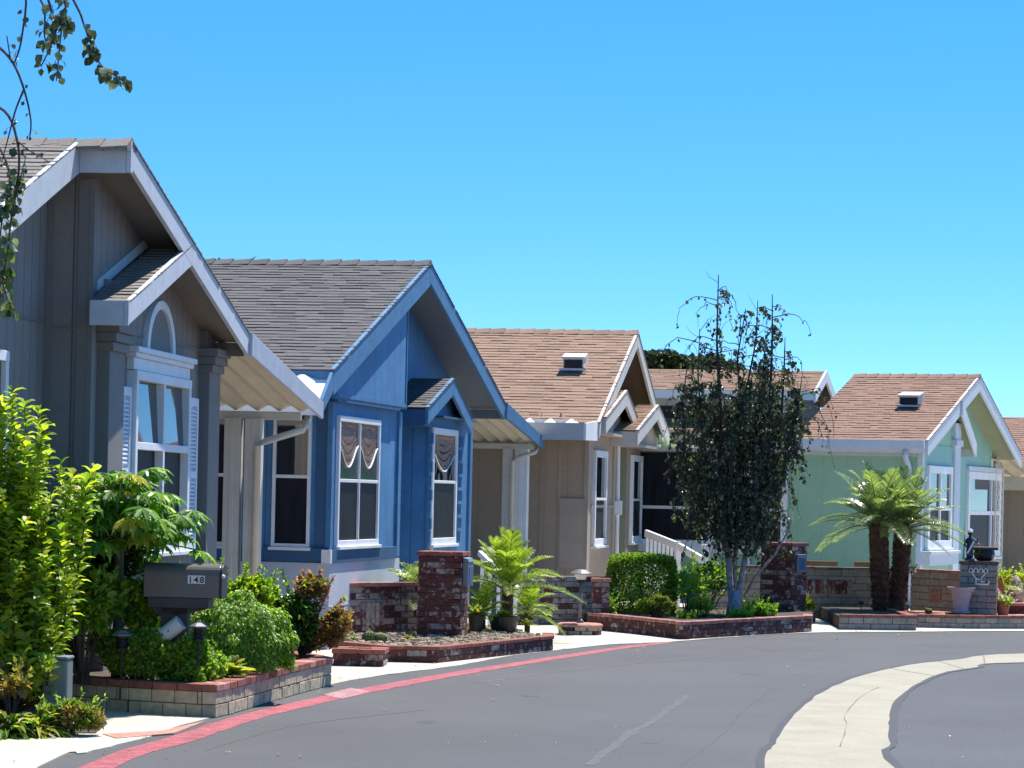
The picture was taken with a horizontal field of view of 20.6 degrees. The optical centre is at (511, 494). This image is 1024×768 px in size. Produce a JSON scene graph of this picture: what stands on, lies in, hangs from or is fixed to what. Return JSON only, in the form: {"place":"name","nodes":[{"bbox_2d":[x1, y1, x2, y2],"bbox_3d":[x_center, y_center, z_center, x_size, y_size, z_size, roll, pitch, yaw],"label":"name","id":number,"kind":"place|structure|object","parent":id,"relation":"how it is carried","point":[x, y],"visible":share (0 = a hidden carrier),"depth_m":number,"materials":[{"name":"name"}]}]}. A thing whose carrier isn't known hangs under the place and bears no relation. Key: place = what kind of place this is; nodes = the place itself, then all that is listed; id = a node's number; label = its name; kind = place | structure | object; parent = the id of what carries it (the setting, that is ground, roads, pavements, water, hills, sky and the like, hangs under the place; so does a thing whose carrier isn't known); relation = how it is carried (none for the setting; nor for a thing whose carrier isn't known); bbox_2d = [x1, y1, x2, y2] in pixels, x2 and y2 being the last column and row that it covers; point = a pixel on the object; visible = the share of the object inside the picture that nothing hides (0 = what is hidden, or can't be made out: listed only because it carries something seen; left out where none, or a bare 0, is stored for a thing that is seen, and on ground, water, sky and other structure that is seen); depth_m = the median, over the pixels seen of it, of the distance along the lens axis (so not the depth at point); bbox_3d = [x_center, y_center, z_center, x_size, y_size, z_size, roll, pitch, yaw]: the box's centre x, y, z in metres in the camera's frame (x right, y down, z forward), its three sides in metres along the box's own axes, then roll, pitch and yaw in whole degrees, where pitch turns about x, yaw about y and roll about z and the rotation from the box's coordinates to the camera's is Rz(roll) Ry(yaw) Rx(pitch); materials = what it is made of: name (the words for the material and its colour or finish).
{"place":"outdoors","nodes":[
{"label":"outdoors","id":0,"kind":"place"},
{"bbox_2d":[0,599,1023,767],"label":"pavement","id":1,"kind":"structure","parent":0,"point":[23,752],"depth_m":20.43,"materials":[{"name":"concrete"}]},
{"bbox_2d":[3,712,78,738],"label":"strappy plant","id":2,"kind":"object","parent":1,"relation":"on","point":[46,725],"visible":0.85,"depth_m":18.33,"materials":[{"name":"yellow plant"}]},
{"bbox_2d":[18,706,106,732],"bbox_3d":[-3.414,1.559,19.822,1.079,0.001,2.681,1,0,-11],"label":"soil strip","id":3,"kind":"object","parent":1,"relation":"on","point":[32,710],"visible":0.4,"depth_m":19.59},
{"bbox_2d":[0,654,32,715],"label":"terracotta leaf plant","id":4,"kind":"object","parent":3,"relation":"on","point":[12,685],"visible":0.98,"depth_m":18.56,"materials":[{"name":"green plant"}]},
{"bbox_2d":[0,710,57,740],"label":"strappy plant","id":5,"kind":"object","parent":3,"relation":"on","point":[10,726],"visible":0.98,"depth_m":18.22,"materials":[{"name":"green plant"}]},
{"bbox_2d":[0,385,101,712],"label":"tall shrub","id":6,"kind":"object","parent":3,"relation":"on","point":[30,627],"visible":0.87,"depth_m":19.18,"materials":[{"name":"green plant"}]},
{"bbox_2d":[42,655,73,704],"bbox_3d":[-3.067,1.332,18.989,0.187,0.498,0.172,1,0,7],"label":"utility cabinet","id":7,"kind":"object","parent":3,"relation":"on","point":[62,683],"visible":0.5,"depth_m":18.91,"materials":[{"name":"metal"}]},
{"bbox_2d":[0,0,132,321],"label":"overhanging birch","id":8,"kind":"object","parent":1,"relation":"on","point":[64,22],"visible":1,"depth_m":11.01,"materials":[{"name":"green plant"}]},
{"bbox_2d":[34,687,108,734],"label":"bronze groundcover","id":9,"kind":"object","parent":1,"relation":"on","point":[79,715],"visible":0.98,"depth_m":18.41,"materials":[{"name":"green plant"}]},
{"bbox_2d":[0,136,323,670],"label":"grey house","id":10,"kind":"structure","parent":1,"relation":"on","point":[130,342],"depth_m":22.46,"materials":[{"name":"wood"}]},
{"bbox_2d":[0,349,9,483],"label":"window","id":11,"kind":"structure","parent":10,"relation":"in","point":[4,355],"depth_m":20.61,"materials":[{"name":"white paint"}]},
{"bbox_2d":[127,370,191,557],"bbox_3d":[-2.996,-0.248,23.992,0.131,1.541,2.090,1,0,6],"label":"window","id":12,"kind":"structure","parent":10,"relation":"in","point":[161,404],"depth_m":23.97,"materials":[{"name":"glass"}]},
{"bbox_2d":[35,651,332,717],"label":"block planter wall","id":13,"kind":"structure","parent":1,"relation":"on","point":[226,695],"depth_m":20.56,"materials":[{"name":"beige brick"}]},
{"bbox_2d":[111,630,131,698],"bbox_3d":[-2.844,1.235,20.500,0.156,0.501,0.135,1,0,-17],"label":"path light","id":14,"kind":"object","parent":13,"relation":"on","point":[121,641],"visible":1,"depth_m":20.47,"materials":[{"name":"black metal"}]},
{"bbox_2d":[73,655,298,679],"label":"planter soil","id":15,"kind":"structure","parent":1,"relation":"on","point":[101,673],"depth_m":21.72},
{"bbox_2d":[46,562,140,683],"bbox_3d":[-3.110,0.881,20.663,0.798,1.004,0.711,1,0,0],"label":"leafy shrub","id":16,"kind":"object","parent":15,"relation":"on","point":[100,608],"visible":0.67,"depth_m":20.51,"materials":[{"name":"green plant"}]},
{"bbox_2d":[46,502,154,674],"bbox_3d":[-3.177,0.708,21.147,1.083,1.445,0.586,1,0,0],"label":"shade shrub","id":17,"kind":"object","parent":15,"relation":"on","point":[132,555],"visible":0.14,"depth_m":21.09,"materials":[{"name":"green plant"}]},
{"bbox_2d":[39,467,215,677],"bbox_3d":[-2.887,0.611,20.798,1.257,1.648,1.307,1,0,23],"label":"papaya tree","id":18,"kind":"object","parent":15,"relation":"on","point":[142,521],"visible":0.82,"depth_m":20.57,"materials":[{"name":"green plant"}]},
{"bbox_2d":[124,550,165,679],"bbox_3d":[-2.788,0.891,21.080,0.547,0.995,0.592,1,0,29],"label":"leafy shrub","id":19,"kind":"object","parent":15,"relation":"on","point":[139,613],"visible":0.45,"depth_m":20.95,"materials":[{"name":"green plant"}]},
{"bbox_2d":[79,613,210,681],"bbox_3d":[-2.691,1.148,20.722,0.987,0.604,0.666,1,0,0],"label":"ground cover bush","id":20,"kind":"object","parent":15,"relation":"on","point":[138,658],"visible":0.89,"depth_m":20.59,"materials":[{"name":"green plant"}]},
{"bbox_2d":[143,562,227,678],"bbox_3d":[-2.404,0.974,20.719,0.608,0.944,0.270,1,0,6],"label":"mailbox","id":21,"kind":"object","parent":15,"relation":"on","point":[180,592],"visible":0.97,"depth_m":20.66,"materials":[{"name":"brown paint"}]},
{"bbox_2d":[219,564,227,598],"bbox_3d":[-2.115,0.636,20.721,0.041,0.255,0.209,1,0,6],"label":"door","id":22,"kind":"structure","parent":21,"relation":"in","point":[223,571],"depth_m":20.67,"materials":[{"name":"black metal"}]},
{"bbox_2d":[152,634,233,681],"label":"ground cover bush","id":23,"kind":"object","parent":15,"relation":"on","point":[186,671],"visible":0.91,"depth_m":20.61,"materials":[{"name":"green plant"}]},
{"bbox_2d":[188,622,208,670],"bbox_3d":[-2.286,1.210,20.500,0.156,0.576,0.135,1,0,-17],"label":"path light","id":24,"kind":"object","parent":15,"relation":"on","point":[198,632],"visible":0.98,"depth_m":20.47,"materials":[{"name":"black metal"}]},
{"bbox_2d":[224,655,256,676],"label":"plant","id":25,"kind":"object","parent":15,"relation":"on","point":[235,667],"visible":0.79,"depth_m":21.04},
{"bbox_2d":[190,589,299,673],"bbox_3d":[-2.144,1.068,21.750,1.032,0.680,0.849,1,0,0],"label":"round shrub","id":26,"kind":"object","parent":15,"relation":"on","point":[277,654],"visible":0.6,"depth_m":21.49,"materials":[{"name":"green plant"}]},
{"bbox_2d":[227,561,281,641],"bbox_3d":[-2.342,1.040,25.186,0.648,0.918,0.586,1,0,28],"label":"yellow green shrub","id":27,"kind":"object","parent":15,"relation":"on","point":[258,585],"visible":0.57,"depth_m":25.07,"materials":[{"name":"green plant"}]},
{"bbox_2d":[261,566,353,656],"bbox_3d":[-1.730,0.997,23.968,0.800,0.782,0.554,1,0,0],"label":"red tipped shrub","id":28,"kind":"object","parent":15,"relation":"on","point":[310,627],"visible":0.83,"depth_m":23.90,"materials":[{"name":"green plant"}]},
{"bbox_2d":[332,646,388,666],"bbox_3d":[-1.436,1.532,26.669,0.525,0.169,0.472,1,0,0],"label":"brick step","id":29,"kind":"object","parent":1,"relation":"on","point":[359,656],"visible":0.99,"depth_m":26.46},
{"bbox_2d":[205,258,543,649],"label":"blue house","id":30,"kind":"structure","parent":1,"relation":"on","point":[367,477],"depth_m":31.52,"materials":[{"name":"wood"}]},
{"bbox_2d":[217,419,224,548],"bbox_3d":[-3.175,-0.165,29.331,0.480,1.435,0.080,1,0,11],"label":"window","id":31,"kind":"structure","parent":30,"relation":"in","point":[222,421],"depth_m":29.32,"materials":[{"name":"white paint"}]},
{"bbox_2d":[268,415,312,550],"bbox_3d":[-2.286,-0.144,29.161,0.450,1.435,0.080,1,0,11],"label":"window","id":32,"kind":"structure","parent":30,"relation":"in","point":[292,456],"depth_m":29.18,"materials":[{"name":"glass"}]},
{"bbox_2d":[333,415,381,549],"bbox_3d":[-1.641,-0.125,30.270,0.080,1.405,1.880,1,0,11],"label":"window","id":33,"kind":"structure","parent":30,"relation":"in","point":[358,440],"depth_m":30.24,"materials":[{"name":"glass"}]},
{"bbox_2d":[429,427,458,547],"bbox_3d":[-0.825,-0.086,34.497,0.080,1.445,1.474,1,0,11],"label":"window","id":34,"kind":"structure","parent":30,"relation":"in","point":[444,476],"depth_m":34.58,"materials":[{"name":"glass"}]},
{"bbox_2d":[350,631,510,645],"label":"bed soil","id":35,"kind":"structure","parent":1,"relation":"on","point":[429,640],"depth_m":29.33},
{"bbox_2d":[361,629,386,642],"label":"barrel cactus","id":36,"kind":"object","parent":35,"relation":"on","point":[368,635],"visible":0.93,"depth_m":28.65,"materials":[{"name":"green plant"}]},
{"bbox_2d":[349,581,417,632],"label":"used brick wall","id":37,"kind":"structure","parent":35,"relation":"on","point":[376,607],"depth_m":30.35,"materials":[{"name":"brick"}]},
{"bbox_2d":[385,561,418,609],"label":"palm","id":38,"kind":"object","parent":35,"relation":"on","point":[412,575],"visible":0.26,"depth_m":30.91,"materials":[{"name":"green plant"}]},
{"bbox_2d":[345,623,540,650],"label":"bed pebbles","id":39,"kind":"object","parent":35,"relation":"on","point":[488,634],"visible":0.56,"depth_m":29.61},
{"bbox_2d":[416,550,473,636],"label":"brick mailbox pillar","id":40,"kind":"structure","parent":35,"relation":"on","point":[445,580],"depth_m":30.06,"materials":[{"name":"red brick"}]},
{"bbox_2d":[462,557,473,586],"bbox_3d":[-0.467,0.825,30.229,0.068,0.309,0.340,1,0,9],"label":"mailbox door","id":41,"kind":"structure","parent":40,"relation":"in","point":[467,581],"depth_m":30.07,"materials":[{"name":"blue metal"}]},
{"bbox_2d":[468,614,483,631],"bbox_3d":[-0.400,1.421,31.000,0.182,0.210,0.182,1,0,0],"label":"plant pot","id":42,"kind":"object","parent":35,"relation":"on","point":[475,623],"visible":0.89,"depth_m":30.93,"materials":[{"name":"plastic"}]},
{"bbox_2d":[469,582,517,629],"bbox_3d":[-0.316,1.254,31.341,0.731,0.590,0.652,1,0,41],"label":"palm","id":43,"kind":"object","parent":35,"relation":"on","point":[486,595],"visible":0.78,"depth_m":31.24,"materials":[{"name":"green plant"}]},
{"bbox_2d":[489,615,519,632],"bbox_3d":[-0.091,1.438,31.200,0.358,0.190,0.358,1,0,0],"label":"plant pot","id":44,"kind":"object","parent":35,"relation":"on","point":[507,624],"visible":0.81,"depth_m":31.07,"materials":[{"name":"plastic"}]},
{"bbox_2d":[473,526,586,614],"bbox_3d":[-0.075,0.945,31.774,1.342,1.206,1.526,1,0,-44],"label":"feathery palm","id":45,"kind":"object","parent":35,"relation":"on","point":[508,558],"visible":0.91,"depth_m":31.59,"materials":[{"name":"green plant"}]},
{"bbox_2d":[495,583,564,634],"bbox_3d":[0.193,1.310,32.016,0.766,0.620,0.869,1,0,-37],"label":"palm","id":46,"kind":"object","parent":35,"relation":"on","point":[527,597],"visible":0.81,"depth_m":31.94,"materials":[{"name":"green plant"}]},
{"bbox_2d":[338,633,553,662],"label":"brick bed wall","id":47,"kind":"structure","parent":1,"relation":"on","point":[465,651],"depth_m":27.82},
{"bbox_2d":[477,551,518,624],"bbox_3d":[-0.172,1.164,33.800,0.058,0.964,0.948,1,0,-30],"label":"stair railing","id":48,"kind":"object","parent":1,"relation":"on","point":[482,555],"visible":0.2,"depth_m":33.94,"materials":[{"name":"white paint"}]},
{"bbox_2d":[512,576,616,624],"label":"brick plinth wall","id":49,"kind":"structure","parent":1,"relation":"on","point":[566,605],"depth_m":35.97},
{"bbox_2d":[467,327,674,606],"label":"tan house","id":50,"kind":"structure","parent":1,"relation":"on","point":[583,403],"depth_m":41.67,"materials":[{"name":"wood"}]},
{"bbox_2d":[591,450,608,548],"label":"window","id":51,"kind":"structure","parent":50,"relation":"in","point":[600,458],"depth_m":41.74,"materials":[{"name":"glass"}]},
{"bbox_2d":[629,455,643,544],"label":"window","id":52,"kind":"structure","parent":50,"relation":"in","point":[636,468],"depth_m":45.58,"materials":[{"name":"glass"}]},
{"bbox_2d":[557,569,602,634],"bbox_3d":[0.818,1.276,33.596,0.550,0.785,0.550,1,0,0],"label":"lamp post","id":53,"kind":"object","parent":1,"relation":"on","point":[580,626],"visible":1,"depth_m":33.46,"materials":[{"name":"white metal"}]},
{"bbox_2d":[644,530,708,606],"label":"stair railing","id":54,"kind":"object","parent":1,"relation":"on","point":[678,546],"visible":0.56,"depth_m":42.18,"materials":[{"name":"white paint"}]},
{"bbox_2d":[589,613,812,638],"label":"brick bed wall","id":55,"kind":"structure","parent":1,"relation":"on","point":[679,629],"depth_m":34.06,"materials":[{"name":"brick"}]},
{"bbox_2d":[587,607,815,623],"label":"planter soil","id":56,"kind":"structure","parent":1,"relation":"on","point":[707,617],"depth_m":35.97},
{"bbox_2d":[591,578,610,613],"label":"brick gate pillar","id":57,"kind":"structure","parent":56,"relation":"on","point":[600,595],"depth_m":35.00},
{"bbox_2d":[605,551,678,613],"bbox_3d":[1.674,1.209,36.401,0.983,0.967,0.845,1,0,0],"label":"clipped hedge","id":58,"kind":"object","parent":56,"relation":"on","point":[667,563],"visible":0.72,"depth_m":36.07,"materials":[{"name":"green plant"}]},
{"bbox_2d":[632,589,676,617],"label":"clipped shrub","id":59,"kind":"object","parent":56,"relation":"on","point":[658,604],"visible":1,"depth_m":34.92,"materials":[{"name":"green plant"}]},
{"bbox_2d":[654,568,720,614],"bbox_3d":[2.265,1.276,35.981,0.964,0.688,0.850,1,0,0],"label":"palm","id":60,"kind":"object","parent":56,"relation":"on","point":[690,582],"visible":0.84,"depth_m":35.94,"materials":[{"name":"green plant"}]},
{"bbox_2d":[663,560,711,611],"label":"yellow green shrub","id":61,"kind":"object","parent":56,"relation":"on","point":[698,588],"visible":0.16,"depth_m":36.84,"materials":[{"name":"green plant"}]},
{"bbox_2d":[675,606,703,618],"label":"bed perennial","id":62,"kind":"object","parent":56,"relation":"on","point":[686,614],"visible":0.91,"depth_m":34.84,"materials":[{"name":"green plant"}]},
{"bbox_2d":[685,587,717,617],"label":"weeping shrub","id":63,"kind":"object","parent":56,"relation":"on","point":[699,603],"visible":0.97,"depth_m":35.26,"materials":[{"name":"green plant"}]},
{"bbox_2d":[678,549,745,607],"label":"shade shrub","id":64,"kind":"object","parent":56,"relation":"on","point":[718,578],"visible":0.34,"depth_m":38.34,"materials":[{"name":"green plant"}]},
{"bbox_2d":[726,590,742,614],"bbox_3d":[2.862,1.390,36.120,0.228,0.330,0.234,1,0,0],"label":"garden cloth","id":65,"kind":"object","parent":56,"relation":"on","point":[734,597],"visible":0.6,"depth_m":36.06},
{"bbox_2d":[727,600,756,617],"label":"bed perennial","id":66,"kind":"object","parent":56,"relation":"on","point":[736,612],"visible":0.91,"depth_m":35.54,"materials":[{"name":"green plant"}]},
{"bbox_2d":[659,272,836,600],"bbox_3d":[3.047,-0.597,36.537,2.364,4.599,1.412,1,0,0],"label":"birch tree","id":67,"kind":"object","parent":56,"relation":"on","point":[737,523],"visible":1,"depth_m":36.44,"materials":[{"name":"green plant"}]},
{"bbox_2d":[742,592,778,615],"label":"bed perennial","id":68,"kind":"object","parent":56,"relation":"on","point":[766,609],"visible":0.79,"depth_m":36.14,"materials":[{"name":"green plant"}]},
{"bbox_2d":[648,369,835,447],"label":"clerestory house","id":69,"kind":"structure","parent":1,"relation":"on","point":[665,382],"depth_m":53.04,"materials":[{"name":"beige"}]},
{"bbox_2d":[660,406,729,418],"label":"window","id":70,"kind":"structure","parent":69,"relation":"in","point":[667,414],"depth_m":52.99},
{"bbox_2d":[801,400,819,425],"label":"dark gable window","id":71,"kind":"structure","parent":69,"relation":"in","point":[808,402],"depth_m":53.59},
{"bbox_2d":[707,565,907,617],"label":"grey block wall","id":72,"kind":"structure","parent":1,"relation":"on","point":[838,586],"depth_m":39.96,"materials":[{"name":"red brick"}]},
{"bbox_2d":[806,560,837,565],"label":"wooden trough","id":73,"kind":"object","parent":72,"relation":"on","point":[822,563],"visible":0.93,"depth_m":40.24,"materials":[{"name":"brown wood"}]},
{"bbox_2d":[637,373,1023,607],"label":"mint house","id":74,"kind":"structure","parent":1,"relation":"on","point":[950,431],"depth_m":45.94,"materials":[{"name":"wood"}]},
{"bbox_2d":[924,465,953,550],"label":"window","id":75,"kind":"structure","parent":74,"relation":"in","point":[939,477],"depth_m":45.45,"materials":[{"name":"glass"}]},
{"bbox_2d":[964,471,1001,559],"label":"window","id":76,"kind":"structure","parent":74,"relation":"in","point":[977,514],"depth_m":49.77,"materials":[{"name":"glass"}]},
{"bbox_2d":[819,606,897,627],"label":"planter wall","id":77,"kind":"structure","parent":1,"relation":"on","point":[830,615],"depth_m":38.38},
{"bbox_2d":[805,461,950,610],"bbox_3d":[5.077,0.571,38.793,2.091,2.078,2.301,1,0,0],"label":"date palm","id":78,"kind":"object","parent":77,"relation":"on","point":[872,501],"visible":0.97,"depth_m":38.78,"materials":[{"name":"green plant"}]},
{"bbox_2d":[839,608,917,629],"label":"block bed wall","id":79,"kind":"structure","parent":1,"relation":"on","point":[902,620],"depth_m":36.50,"materials":[{"name":"beige brick"}]},
{"bbox_2d":[910,568,959,610],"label":"tan block wall","id":80,"kind":"structure","parent":1,"relation":"on","point":[928,588],"depth_m":39.77,"materials":[{"name":"brick"}]},
{"bbox_2d":[904,610,1023,626],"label":"ledge paving","id":81,"kind":"structure","parent":1,"relation":"on","point":[923,612],"depth_m":38.66,"materials":[{"name":"brick"}]},
{"bbox_2d":[831,465,979,610],"bbox_3d":[5.529,0.603,39.145,2.121,2.042,2.037,1,0,0],"label":"date palm","id":82,"kind":"object","parent":81,"relation":"on","point":[901,555],"visible":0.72,"depth_m":39.02,"materials":[{"name":"green plant"}]},
{"bbox_2d":[945,587,975,614],"bbox_3d":[6.078,1.436,38.100,0.397,0.375,0.397,1,0,0],"label":"stone urn","id":83,"kind":"object","parent":81,"relation":"on","point":[961,597],"visible":0.97,"depth_m":37.99,"materials":[{"name":"stone"}]},
{"bbox_2d":[959,560,998,614],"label":"block mailbox pillar","id":84,"kind":"structure","parent":81,"relation":"on","point":[981,577],"depth_m":38.17,"materials":[{"name":"grey brick"}]},
{"bbox_2d":[964,529,978,560],"bbox_3d":[6.223,0.676,38.200,0.201,0.435,0.140,1,0,0],"label":"lawn statue","id":85,"kind":"object","parent":84,"relation":"on","point":[969,541],"visible":1,"depth_m":38.16,"materials":[{"name":"blue paint"}]},
{"bbox_2d":[973,547,997,560],"bbox_3d":[6.440,0.803,38.400,0.340,0.190,0.292,1,0,0],"label":"cauldron planter","id":86,"kind":"object","parent":84,"relation":"on","point":[988,553],"visible":1,"depth_m":38.28,"materials":[{"name":"metal"}]},
{"bbox_2d":[997,600,1008,614],"bbox_3d":[6.695,1.537,38.400,0.220,0.200,0.220,1,0,0],"label":"terracotta pot","id":87,"kind":"object","parent":81,"relation":"on","point":[1002,609],"visible":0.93,"depth_m":38.33,"materials":[{"name":"ceramic"}]},
{"bbox_2d":[998,564,1014,584],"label":"yellow flowers","id":88,"kind":"object","parent":87,"relation":"in","point":[1006,574],"visible":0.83,"depth_m":39.24,"materials":[{"name":"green plant"}]},
{"bbox_2d":[918,614,1023,628],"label":"block bed wall","id":89,"kind":"structure","parent":1,"relation":"on","point":[973,621],"depth_m":37.51,"materials":[{"name":"beige brick"}]},
{"bbox_2d":[0,0,1023,416],"label":"sky","id":90,"kind":"structure","parent":0,"point":[858,165],"materials":[{"name":"blue"}]},
{"bbox_2d":[39,631,1023,767],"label":"road","id":91,"kind":"structure","parent":0,"point":[577,716],"depth_m":21.58,"materials":[{"name":"asphalt"}]},
{"bbox_2d":[105,721,204,738],"bbox_3d":[-2.324,1.593,19.030,0.333,0.015,1.526,1,0,24],"label":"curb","id":92,"kind":"object","parent":91,"relation":"on","point":[174,731],"visible":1,"depth_m":18.75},
{"bbox_2d":[323,688,368,698],"bbox_3d":[-1.353,1.619,22.962,0.261,0.008,1.258,1,0,11],"label":"white line patch","id":93,"kind":"object","parent":91,"relation":"on","point":[345,693],"visible":1,"depth_m":22.93,"materials":[{"name":"paint"}]},
{"bbox_2d":[79,642,670,767],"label":"red line","id":94,"kind":"object","parent":91,"relation":"on","point":[117,759],"visible":1,"depth_m":20.56,"materials":[{"name":"paint"}]},
{"bbox_2d":[476,655,725,682],"bbox_3d":[0.904,1.672,27.289,0.210,0.004,5.834,1,0,26],"label":"road scuff","id":95,"kind":"object","parent":91,"relation":"on","point":[592,667],"visible":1,"depth_m":27.19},
{"bbox_2d":[585,695,689,764],"bbox_3d":[0.966,1.673,20.488,0.133,0.004,6.432,1,0,9],"label":"road scuff","id":96,"kind":"object","parent":91,"relation":"on","point":[614,745],"visible":1,"depth_m":19.77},
{"bbox_2d":[757,653,1018,767],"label":"gutter edge","id":97,"kind":"object","parent":91,"relation":"on","point":[774,736],"visible":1,"depth_m":21.71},
{"bbox_2d":[765,653,1023,767],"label":"gutter strip","id":98,"kind":"object","parent":91,"relation":"on","point":[812,734],"visible":1,"depth_m":21.18,"materials":[{"name":"concrete"}]},
{"bbox_2d":[881,662,1023,767],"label":"gutter edge","id":99,"kind":"object","parent":91,"relation":"on","point":[892,737],"visible":1,"depth_m":21.64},
{"bbox_2d":[644,348,699,369],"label":"distant tree","id":100,"kind":"object","parent":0,"point":[672,359],"visible":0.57,"depth_m":104.08,"materials":[{"name":"green plant"}]},
{"bbox_2d":[689,352,742,369],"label":"distant tree","id":101,"kind":"object","parent":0,"point":[702,355],"visible":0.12,"depth_m":109.26,"materials":[{"name":"green plant"}]},
{"bbox_2d":[760,542,808,611],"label":"brick mailbox pillar","id":102,"kind":"structure","parent":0,"point":[785,587],"depth_m":37.80,"materials":[{"name":"red brick"}]},
{"bbox_2d":[889,663,1023,767],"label":"road","id":103,"kind":"structure","parent":0,"point":[977,715],"depth_m":21.45,"materials":[{"name":"asphalt"}]},
{"bbox_2d":[993,417,1023,588],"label":"beige house","id":104,"kind":"structure","parent":0,"point":[1013,533],"depth_m":53.23,"materials":[{"name":"beige"}]},
{"bbox_2d":[1008,602,1023,613],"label":"brick step","id":105,"kind":"object","parent":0,"point":[1016,608],"visible":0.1,"depth_m":38.90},
{"bbox_2d":[1003,581,1023,596],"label":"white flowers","id":106,"kind":"object","parent":105,"relation":"on","point":[1015,589],"visible":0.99,"depth_m":38.88,"materials":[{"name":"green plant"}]},
{"bbox_2d":[1007,575,1023,601],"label":"garden boulder","id":107,"kind":"object","parent":105,"relation":"on","point":[1014,580],"visible":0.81,"depth_m":39.22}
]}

